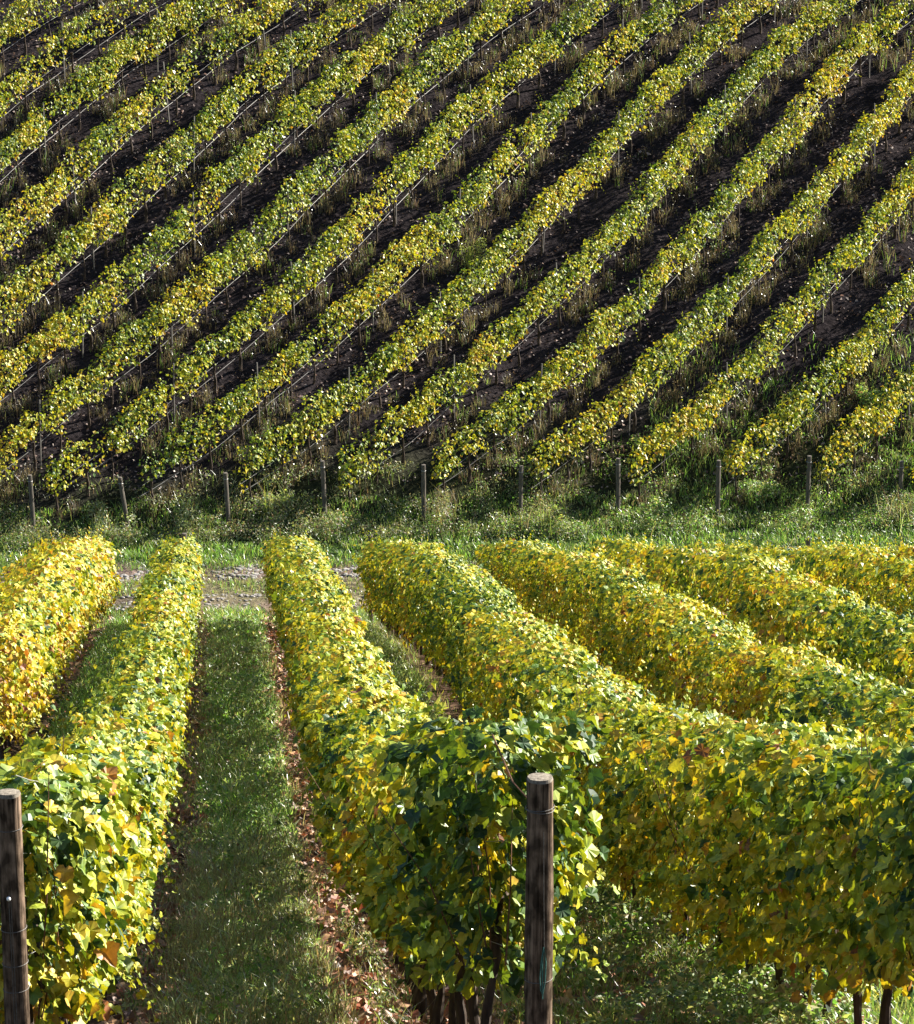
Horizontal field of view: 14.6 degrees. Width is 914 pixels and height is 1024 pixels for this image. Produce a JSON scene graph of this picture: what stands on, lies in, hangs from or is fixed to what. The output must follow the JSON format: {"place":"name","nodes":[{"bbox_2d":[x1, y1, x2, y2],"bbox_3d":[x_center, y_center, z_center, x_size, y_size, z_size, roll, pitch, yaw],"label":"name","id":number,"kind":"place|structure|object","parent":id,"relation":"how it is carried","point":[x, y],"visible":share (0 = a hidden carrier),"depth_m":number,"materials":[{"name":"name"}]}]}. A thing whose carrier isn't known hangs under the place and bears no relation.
{"place":"outdoors","nodes":[
{"label":"outdoors","id":0,"kind":"place"},
{"bbox_2d":[0,0,913,1023],"bbox_3d":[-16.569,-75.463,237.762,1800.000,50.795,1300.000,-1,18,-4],"label":"ground","id":1,"kind":"structure","parent":0,"point":[832,328],"depth_m":89.59,"materials":[{"name":"soil"}]},
{"bbox_2d":[0,788,29,1023],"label":"end post","id":2,"kind":"object","parent":1,"relation":"on","point":[16,986],"visible":1,"depth_m":15.09,"materials":[{"name":"brown wood"}]},
{"bbox_2d":[28,474,35,531],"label":"foot post","id":3,"kind":"object","parent":1,"relation":"on","point":[31,500],"visible":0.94,"depth_m":81.05,"materials":[{"name":"grey wood"}]},
{"bbox_2d":[39,400,41,467],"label":"row stake","id":4,"kind":"object","parent":1,"relation":"on","point":[40,435],"visible":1,"depth_m":83.00,"materials":[{"name":"wood"}]},
{"bbox_2d":[42,103,46,162],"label":"row stake","id":5,"kind":"object","parent":1,"relation":"on","point":[44,136],"visible":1,"depth_m":92.73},
{"bbox_2d":[0,0,97,69],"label":"vine row","id":6,"kind":"object","parent":1,"relation":"on","point":[13,31],"visible":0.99,"depth_m":96.35,"materials":[{"name":"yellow plant"}]},
{"bbox_2d":[0,527,120,759],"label":"vine row","id":7,"kind":"object","parent":1,"relation":"on","point":[55,598],"visible":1,"depth_m":49.90,"materials":[{"name":"yellow plant"}]},
{"bbox_2d":[61,22,65,80],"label":"row stake","id":8,"kind":"object","parent":1,"relation":"on","point":[63,51],"visible":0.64,"depth_m":95.26,"materials":[{"name":"wood"}]},
{"bbox_2d":[71,149,75,205],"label":"row stake","id":9,"kind":"object","parent":1,"relation":"on","point":[73,178],"visible":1,"depth_m":91.02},
{"bbox_2d":[82,292,83,357],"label":"row stake","id":10,"kind":"object","parent":1,"relation":"on","point":[83,328],"visible":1,"depth_m":86.23,"materials":[{"name":"wood"}]},
{"bbox_2d":[0,0,174,136],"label":"vine row","id":11,"kind":"object","parent":1,"relation":"on","point":[75,20],"visible":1,"depth_m":95.17,"materials":[{"name":"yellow plant"}]},
{"bbox_2d":[90,207,94,269],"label":"row stake","id":12,"kind":"object","parent":1,"relation":"on","point":[92,244],"visible":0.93,"depth_m":88.94,"materials":[{"name":"wood"}]},
{"bbox_2d":[68,493,139,538],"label":"weed bush","id":13,"kind":"object","parent":1,"relation":"on","point":[99,515],"visible":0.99,"depth_m":81.19,"materials":[{"name":"green plant"}]},
{"bbox_2d":[0,529,210,1023],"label":"vine row","id":14,"kind":"object","parent":1,"relation":"on","point":[97,788],"visible":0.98,"depth_m":18.69,"materials":[{"name":"yellow plant"}]},
{"bbox_2d":[0,0,244,184],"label":"vine row","id":15,"kind":"object","parent":1,"relation":"on","point":[90,77],"visible":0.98,"depth_m":94.52,"materials":[{"name":"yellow plant"}]},
{"bbox_2d":[118,477,129,526],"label":"foot post","id":16,"kind":"object","parent":1,"relation":"on","point":[122,494],"visible":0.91,"depth_m":81.11,"materials":[{"name":"grey wood"}]},
{"bbox_2d":[156,10,157,71],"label":"row stake","id":17,"kind":"object","parent":1,"relation":"on","point":[157,37],"visible":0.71,"depth_m":95.98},
{"bbox_2d":[0,0,327,272],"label":"vine row","id":18,"kind":"object","parent":1,"relation":"on","point":[92,136],"visible":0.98,"depth_m":92.66,"materials":[{"name":"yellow plant"}]},
{"bbox_2d":[163,62,169,124],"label":"row stake","id":19,"kind":"object","parent":1,"relation":"on","point":[166,94],"visible":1,"depth_m":94.18,"materials":[{"name":"wood"}]},
{"bbox_2d":[170,292,172,352],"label":"row stake","id":20,"kind":"object","parent":1,"relation":"on","point":[171,326],"visible":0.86,"depth_m":86.29,"materials":[{"name":"wood"}]},
{"bbox_2d":[173,363,174,426],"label":"row stake","id":21,"kind":"object","parent":1,"relation":"on","point":[173,395],"visible":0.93,"depth_m":84.05,"materials":[{"name":"wood"}]},
{"bbox_2d":[145,908,211,941],"bbox_3d":[-2.259,3.302,28.587,0.640,0.402,0.404,-1,18,-4],"label":"weed plant","id":22,"kind":"object","parent":1,"relation":"on","point":[173,926],"visible":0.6,"depth_m":28.62,"materials":[{"name":"green plant"}]},
{"bbox_2d":[156,916,211,973],"bbox_3d":[-2.022,3.179,26.407,0.461,0.536,0.502,3,18,8],"label":"weed plant","id":23,"kind":"object","parent":1,"relation":"on","point":[182,946],"visible":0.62,"depth_m":26.36,"materials":[{"name":"green plant"}]},
{"bbox_2d":[166,484,217,532],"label":"weed bush","id":24,"kind":"object","parent":1,"relation":"on","point":[183,521],"visible":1,"depth_m":81.19,"materials":[{"name":"green plant"}]},
{"bbox_2d":[193,116,194,175],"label":"row stake","id":25,"kind":"object","parent":1,"relation":"on","point":[194,148],"visible":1,"depth_m":92.19,"materials":[{"name":"wood"}]},
{"bbox_2d":[192,192,195,255],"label":"row stake","id":26,"kind":"object","parent":1,"relation":"on","point":[193,221],"visible":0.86,"depth_m":89.45,"materials":[{"name":"wood"}]},
{"bbox_2d":[0,0,416,346],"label":"vine row","id":27,"kind":"object","parent":1,"relation":"on","point":[227,108],"visible":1,"depth_m":91.33,"materials":[{"name":"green plant"}]},
{"bbox_2d":[223,472,230,525],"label":"foot post","id":28,"kind":"object","parent":1,"relation":"on","point":[226,492],"visible":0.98,"depth_m":81.23,"materials":[{"name":"grey wood"}]},
{"bbox_2d":[0,0,478,412],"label":"vine row","id":29,"kind":"object","parent":1,"relation":"on","point":[53,325],"visible":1,"depth_m":90.33,"materials":[{"name":"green plant"}]},
{"bbox_2d":[256,362,259,428],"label":"row stake","id":30,"kind":"object","parent":1,"relation":"on","point":[258,395],"visible":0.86,"depth_m":83.97,"materials":[{"name":"wood"}]},
{"bbox_2d":[260,0,265,49],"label":"row stake","id":31,"kind":"object","parent":1,"relation":"on","point":[263,26],"visible":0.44,"depth_m":96.99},
{"bbox_2d":[240,471,321,519],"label":"weed bush","id":32,"kind":"object","parent":1,"relation":"on","point":[284,495],"visible":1,"depth_m":81.83,"materials":[{"name":"green plant"}]},
{"bbox_2d":[0,0,563,495],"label":"vine row","id":33,"kind":"object","parent":1,"relation":"on","point":[218,260],"visible":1,"depth_m":88.70,"materials":[{"name":"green plant"}]},
{"bbox_2d":[287,186,288,244],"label":"row stake","id":34,"kind":"object","parent":1,"relation":"on","point":[287,212],"visible":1,"depth_m":89.70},
{"bbox_2d":[290,30,292,90],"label":"row stake","id":35,"kind":"object","parent":1,"relation":"on","point":[291,61],"visible":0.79,"depth_m":95.54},
{"bbox_2d":[290,262,295,324],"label":"row stake","id":36,"kind":"object","parent":1,"relation":"on","point":[292,293],"visible":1,"depth_m":87.29,"materials":[{"name":"wood"}]},
{"bbox_2d":[293,91,295,152],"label":"row stake","id":37,"kind":"object","parent":1,"relation":"on","point":[294,120],"visible":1,"depth_m":92.89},
{"bbox_2d":[110,564,481,610],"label":"path gravel","id":38,"kind":"structure","parent":1,"relation":"on","point":[240,568],"depth_m":78.30,"materials":[{"name":"gravel"}]},
{"bbox_2d":[320,460,326,516],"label":"foot post","id":39,"kind":"object","parent":1,"relation":"on","point":[323,485],"visible":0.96,"depth_m":81.56,"materials":[{"name":"grey wood"}]},
{"bbox_2d":[38,0,640,515],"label":"vine row","id":40,"kind":"object","parent":1,"relation":"on","point":[248,318],"visible":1,"depth_m":88.49,"materials":[{"name":"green plant"}]},
{"bbox_2d":[348,367,349,434],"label":"row stake","id":41,"kind":"object","parent":1,"relation":"on","point":[348,398],"visible":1,"depth_m":83.98,"materials":[{"name":"wood"}]},
{"bbox_2d":[368,534,372,622],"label":"end post","id":42,"kind":"object","parent":1,"relation":"on","point":[369,539],"visible":0.24,"depth_m":75.17,"materials":[{"name":"brown wood"}]},
{"bbox_2d":[372,268,373,331],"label":"row stake","id":43,"kind":"object","parent":1,"relation":"on","point":[373,304],"visible":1,"depth_m":87.22,"materials":[{"name":"wood"}]},
{"bbox_2d":[375,92,377,154],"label":"row stake","id":44,"kind":"object","parent":1,"relation":"on","point":[376,124],"visible":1,"depth_m":93.04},
{"bbox_2d":[388,18,389,76],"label":"row stake","id":45,"kind":"object","parent":1,"relation":"on","point":[388,53],"visible":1,"depth_m":96.27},
{"bbox_2d":[395,164,396,223],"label":"row stake","id":46,"kind":"object","parent":1,"relation":"on","point":[395,199],"visible":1,"depth_m":90.78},
{"bbox_2d":[421,464,425,519],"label":"foot post","id":47,"kind":"object","parent":1,"relation":"on","point":[423,485],"visible":0.95,"depth_m":81.53,"materials":[{"name":"grey wood"}]},
{"bbox_2d":[137,0,717,510],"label":"vine row","id":48,"kind":"object","parent":1,"relation":"on","point":[229,404],"visible":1,"depth_m":88.43,"materials":[{"name":"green plant"}]},
{"bbox_2d":[439,291,441,354],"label":"row stake","id":49,"kind":"object","parent":1,"relation":"on","point":[440,327],"visible":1,"depth_m":86.63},
{"bbox_2d":[259,529,627,1023],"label":"vine row","id":50,"kind":"object","parent":1,"relation":"on","point":[419,819],"visible":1,"depth_m":16.88,"materials":[{"name":"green plant"}]},
{"bbox_2d":[426,481,461,532],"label":"weed bush","id":51,"kind":"object","parent":1,"relation":"on","point":[442,505],"visible":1,"depth_m":81.38,"materials":[{"name":"green plant"}]},
{"bbox_2d":[453,355,454,419],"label":"row stake","id":52,"kind":"object","parent":1,"relation":"on","point":[453,384],"visible":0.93,"depth_m":84.48,"materials":[{"name":"wood"}]},
{"bbox_2d":[0,0,913,522],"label":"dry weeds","id":53,"kind":"object","parent":1,"relation":"on","point":[818,228],"visible":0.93,"depth_m":90.16,"materials":[{"name":"green plant"}]},
{"bbox_2d":[0,0,913,1023],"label":"fallen leaves","id":54,"kind":"object","parent":1,"relation":"on","point":[306,830],"visible":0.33,"depth_m":56.22,"materials":[{"name":"brown plant"}]},
{"bbox_2d":[0,329,913,551],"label":"bank weeds","id":55,"kind":"object","parent":1,"relation":"on","point":[305,522],"visible":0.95,"depth_m":81.92,"materials":[{"name":"green plant"}]},
{"bbox_2d":[457,189,460,250],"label":"row stake","id":56,"kind":"object","parent":1,"relation":"on","point":[459,217],"visible":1,"depth_m":90.07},
{"bbox_2d":[466,17,470,75],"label":"row stake","id":57,"kind":"object","parent":1,"relation":"on","point":[468,47],"visible":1,"depth_m":96.19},
{"bbox_2d":[453,230,489,268],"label":"round bush","id":58,"kind":"object","parent":1,"relation":"on","point":[469,255],"visible":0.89,"depth_m":89.62,"materials":[{"name":"green plant"}]},
{"bbox_2d":[469,85,473,146],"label":"row stake","id":59,"kind":"object","parent":1,"relation":"on","point":[472,119],"visible":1,"depth_m":93.71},
{"bbox_2d":[41,606,913,1023],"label":"grass","id":60,"kind":"structure","parent":1,"relation":"on","point":[265,890],"depth_m":28.13,"materials":[{"name":"plant"}]},
{"bbox_2d":[233,0,798,506],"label":"vine row","id":61,"kind":"object","parent":1,"relation":"on","point":[499,256],"visible":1,"depth_m":88.40,"materials":[{"name":"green plant"}]},
{"bbox_2d":[518,465,522,514],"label":"foot post","id":62,"kind":"object","parent":1,"relation":"on","point":[520,502],"visible":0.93,"depth_m":81.90,"materials":[{"name":"grey wood"}]},
{"bbox_2d":[492,734,554,1023],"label":"end post","id":63,"kind":"object","parent":1,"relation":"on","point":[538,945],"visible":1,"depth_m":15.23,"materials":[{"name":"brown wood"}]},
{"bbox_2d":[530,112,533,165],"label":"row stake","id":64,"kind":"object","parent":1,"relation":"on","point":[532,140],"visible":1,"depth_m":93.00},
{"bbox_2d":[539,363,542,428],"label":"row stake","id":65,"kind":"object","parent":1,"relation":"on","point":[540,397],"visible":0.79,"depth_m":84.35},
{"bbox_2d":[516,479,572,537],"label":"weed bush","id":66,"kind":"object","parent":1,"relation":"on","point":[548,513],"visible":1,"depth_m":81.16,"materials":[{"name":"green plant"}]},
{"bbox_2d":[542,194,546,253],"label":"row stake","id":67,"kind":"object","parent":1,"relation":"on","point":[544,226],"visible":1,"depth_m":90.06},
{"bbox_2d":[554,17,556,73],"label":"row stake","id":68,"kind":"object","parent":1,"relation":"on","point":[555,46],"visible":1,"depth_m":96.60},
{"bbox_2d":[555,263,558,327],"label":"row stake","id":69,"kind":"object","parent":1,"relation":"on","point":[557,299],"visible":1,"depth_m":87.62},
{"bbox_2d":[334,0,869,502],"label":"vine row","id":70,"kind":"object","parent":1,"relation":"on","point":[698,136],"visible":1,"depth_m":88.82,"materials":[{"name":"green plant"}]},
{"bbox_2d":[616,458,619,513],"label":"foot post","id":71,"kind":"object","parent":1,"relation":"on","point":[618,483],"visible":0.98,"depth_m":81.96,"materials":[{"name":"grey wood"}]},
{"bbox_2d":[618,111,618,169],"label":"row stake","id":72,"kind":"object","parent":1,"relation":"on","point":[618,139],"visible":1,"depth_m":93.02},
{"bbox_2d":[628,371,630,434],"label":"row stake","id":73,"kind":"object","parent":1,"relation":"on","point":[629,409],"visible":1,"depth_m":84.52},
{"bbox_2d":[350,529,913,1023],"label":"vine row","id":74,"kind":"object","parent":1,"relation":"on","point":[780,845],"visible":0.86,"depth_m":21.89,"materials":[{"name":"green plant"}]},
{"bbox_2d":[638,277,639,337],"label":"row stake","id":75,"kind":"object","parent":1,"relation":"on","point":[639,309],"visible":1,"depth_m":87.43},
{"bbox_2d":[646,173,647,235],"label":"row stake","id":76,"kind":"object","parent":1,"relation":"on","point":[646,204],"visible":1,"depth_m":90.76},
{"bbox_2d":[628,489,684,532],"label":"weed bush","id":77,"kind":"object","parent":1,"relation":"on","point":[658,503],"visible":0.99,"depth_m":81.80,"materials":[{"name":"green plant"}]},
{"bbox_2d":[431,0,913,497],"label":"vine row","id":78,"kind":"object","parent":1,"relation":"on","point":[707,223],"visible":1,"depth_m":88.49,"materials":[{"name":"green plant"}]},
{"bbox_2d":[689,33,691,94],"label":"row stake","id":79,"kind":"object","parent":1,"relation":"on","point":[690,70],"visible":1,"depth_m":96.08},
{"bbox_2d":[469,529,913,746],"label":"vine row","id":80,"kind":"object","parent":1,"relation":"on","point":[676,643],"visible":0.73,"depth_m":42.61,"materials":[{"name":"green plant"}]},
{"bbox_2d":[715,460,720,516],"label":"foot post","id":81,"kind":"object","parent":1,"relation":"on","point":[718,473],"visible":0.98,"depth_m":81.93,"materials":[{"name":"grey wood"}]},
{"bbox_2d":[527,48,913,504],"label":"vine row","id":82,"kind":"object","parent":1,"relation":"on","point":[783,222],"visible":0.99,"depth_m":87.33,"materials":[{"name":"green plant"}]},
{"bbox_2d":[720,185,722,245],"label":"row stake","id":83,"kind":"object","parent":1,"relation":"on","point":[721,216],"visible":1,"depth_m":90.37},
{"bbox_2d":[724,85,725,140],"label":"row stake","id":84,"kind":"object","parent":1,"relation":"on","point":[724,103],"visible":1,"depth_m":93.98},
{"bbox_2d":[726,362,727,428],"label":"row stake","id":85,"kind":"object","parent":1,"relation":"on","point":[727,393],"visible":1,"depth_m":84.66,"materials":[{"name":"wood"}]},
{"bbox_2d":[726,277,728,333],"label":"row stake","id":86,"kind":"object","parent":1,"relation":"on","point":[727,303],"visible":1,"depth_m":87.49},
{"bbox_2d":[585,528,913,693],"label":"vine row","id":87,"kind":"object","parent":1,"relation":"on","point":[761,601],"visible":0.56,"depth_m":49.48,"materials":[{"name":"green plant"}]},
{"bbox_2d":[734,475,791,508],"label":"weed bush","id":88,"kind":"object","parent":1,"relation":"on","point":[759,485],"visible":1,"depth_m":82.61,"materials":[{"name":"green plant"}]},
{"bbox_2d":[624,152,913,501],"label":"vine row","id":89,"kind":"object","parent":1,"relation":"on","point":[846,255],"visible":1,"depth_m":86.14,"materials":[{"name":"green plant"}]},
{"bbox_2d":[793,97,795,158],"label":"row stake","id":90,"kind":"object","parent":1,"relation":"on","point":[794,127],"visible":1,"depth_m":93.58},
{"bbox_2d":[692,533,913,673],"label":"vine row","id":91,"kind":"object","parent":1,"relation":"on","point":[894,576],"visible":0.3,"depth_m":56.06,"materials":[{"name":"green plant"}]},
{"bbox_2d":[806,5,807,60],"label":"row stake","id":92,"kind":"object","parent":1,"relation":"on","point":[807,38],"visible":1,"depth_m":97.41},
{"bbox_2d":[806,183,807,239],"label":"row stake","id":93,"kind":"object","parent":1,"relation":"on","point":[807,213],"visible":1,"depth_m":90.61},
{"bbox_2d":[805,455,811,507],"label":"foot post","id":94,"kind":"object","parent":1,"relation":"on","point":[808,480],"visible":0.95,"depth_m":82.22,"materials":[{"name":"grey wood"}]},
{"bbox_2d":[806,537,810,547],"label":"end post","id":95,"kind":"object","parent":1,"relation":"on","point":[808,542],"visible":0.22,"depth_m":75.35,"materials":[{"name":"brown wood"}]},
{"bbox_2d":[722,258,913,499],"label":"vine row","id":96,"kind":"object","parent":1,"relation":"on","point":[783,412],"visible":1,"depth_m":84.86,"materials":[{"name":"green plant"}]},
{"bbox_2d":[822,262,824,322],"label":"row stake","id":97,"kind":"object","parent":1,"relation":"on","point":[823,298],"visible":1,"depth_m":87.91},
{"bbox_2d":[823,357,825,412],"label":"row stake","id":98,"kind":"object","parent":1,"relation":"on","point":[824,386],"visible":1,"depth_m":84.95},
{"bbox_2d":[792,532,913,606],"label":"vine row","id":99,"kind":"object","parent":1,"relation":"on","point":[903,549],"visible":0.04,"depth_m":65.46,"materials":[{"name":"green plant"}]},
{"bbox_2d":[814,361,913,501],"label":"vine row","id":100,"kind":"object","parent":1,"relation":"on","point":[867,416],"visible":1,"depth_m":83.53,"materials":[{"name":"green plant"}]},
{"bbox_2d":[852,382,887,412],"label":"round bush","id":101,"kind":"object","parent":1,"relation":"on","point":[871,396],"visible":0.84,"depth_m":85.49,"materials":[{"name":"green plant"}]},
{"bbox_2d":[869,18,870,77],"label":"row stake","id":102,"kind":"object","parent":1,"relation":"on","point":[869,52],"visible":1,"depth_m":96.89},
{"bbox_2d":[874,103,874,164],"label":"row stake","id":103,"kind":"object","parent":1,"relation":"on","point":[874,140],"visible":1,"depth_m":93.73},
{"bbox_2d":[865,480,913,531],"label":"weed bush","id":104,"kind":"object","parent":1,"relation":"on","point":[904,508],"visible":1,"depth_m":81.94,"materials":[{"name":"green plant"}]},
{"bbox_2d":[898,174,900,231],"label":"row stake","id":105,"kind":"object","parent":1,"relation":"on","point":[899,199],"visible":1,"depth_m":91.03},
{"bbox_2d":[898,461,903,504],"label":"foot post","id":106,"kind":"object","parent":1,"relation":"on","point":[901,467],"visible":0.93,"depth_m":82.54,"materials":[{"name":"grey wood"}]},
{"bbox_2d":[908,361,909,423],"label":"row stake","id":107,"kind":"object","parent":1,"relation":"on","point":[909,392],"visible":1,"depth_m":84.92,"materials":[{"name":"wood"}]},
{"bbox_2d":[905,444,913,481],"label":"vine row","id":108,"kind":"object","parent":1,"relation":"on","point":[912,461],"visible":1,"depth_m":82.76,"materials":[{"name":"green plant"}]},
{"bbox_2d":[0,484,913,627],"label":"valley grass","id":109,"kind":"structure","parent":0,"point":[225,561],"depth_m":81.07,"materials":[{"name":"plant"}]}
]}

